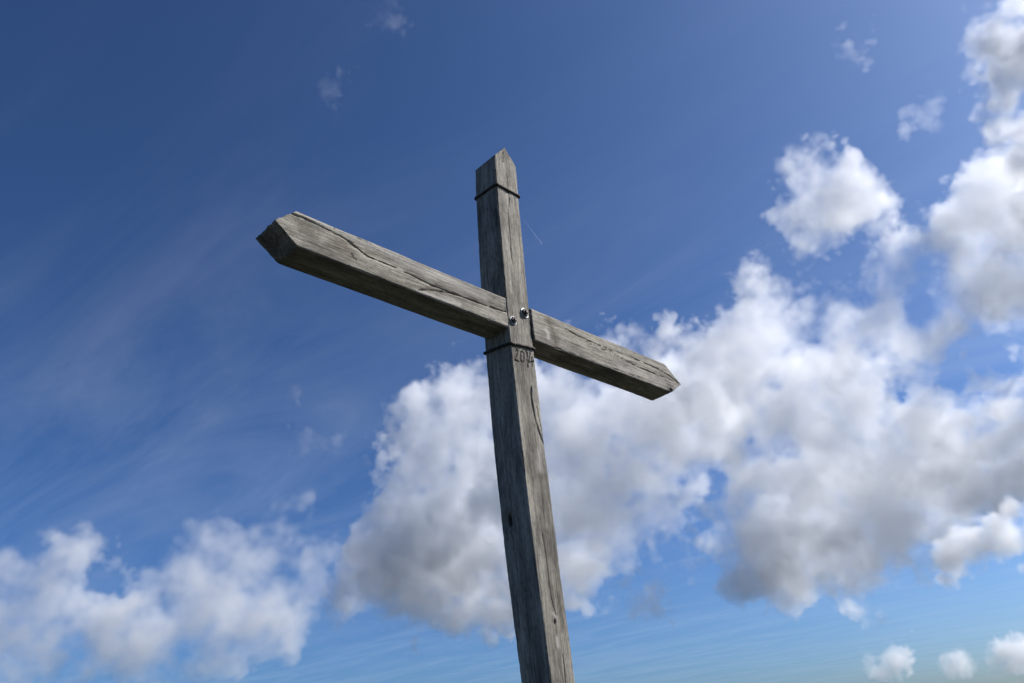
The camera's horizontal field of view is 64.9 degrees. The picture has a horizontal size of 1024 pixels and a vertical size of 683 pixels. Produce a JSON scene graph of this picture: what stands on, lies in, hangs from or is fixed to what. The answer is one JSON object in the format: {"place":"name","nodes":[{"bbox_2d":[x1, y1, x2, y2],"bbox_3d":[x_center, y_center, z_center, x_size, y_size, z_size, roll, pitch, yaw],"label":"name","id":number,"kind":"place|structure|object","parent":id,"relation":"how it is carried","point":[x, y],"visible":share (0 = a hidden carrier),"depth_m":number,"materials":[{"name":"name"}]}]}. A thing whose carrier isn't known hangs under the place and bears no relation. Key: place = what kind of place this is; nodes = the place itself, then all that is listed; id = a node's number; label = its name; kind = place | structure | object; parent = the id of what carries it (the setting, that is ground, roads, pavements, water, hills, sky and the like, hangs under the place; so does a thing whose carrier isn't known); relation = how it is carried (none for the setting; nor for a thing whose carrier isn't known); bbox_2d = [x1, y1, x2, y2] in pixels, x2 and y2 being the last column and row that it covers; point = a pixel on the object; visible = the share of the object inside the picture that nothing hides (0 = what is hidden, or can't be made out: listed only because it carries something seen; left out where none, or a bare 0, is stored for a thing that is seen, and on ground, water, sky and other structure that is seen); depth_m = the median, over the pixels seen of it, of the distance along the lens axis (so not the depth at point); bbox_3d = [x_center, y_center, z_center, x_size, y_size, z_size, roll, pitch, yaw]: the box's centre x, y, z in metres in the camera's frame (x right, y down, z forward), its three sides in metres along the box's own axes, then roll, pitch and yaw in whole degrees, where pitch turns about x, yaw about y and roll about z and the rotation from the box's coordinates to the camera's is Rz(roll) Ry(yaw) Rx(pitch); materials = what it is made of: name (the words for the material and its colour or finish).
{"place":"outdoors","nodes":[
{"label":"outdoors","id":0,"kind":"place"},
{"bbox_2d":[0,0,1023,682],"label":"sky","id":1,"kind":"structure","parent":0,"point":[222,461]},
{"bbox_3d":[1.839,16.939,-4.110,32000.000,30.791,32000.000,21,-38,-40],"label":"ground","id":2,"kind":"structure","parent":0,"visible":0},
{"bbox_2d":[256,148,680,682],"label":"wooden cross","id":3,"kind":"object","parent":2,"relation":"on","point":[506,323],"visible":1,"depth_m":4.53,"materials":[{"name":"grey wood"}]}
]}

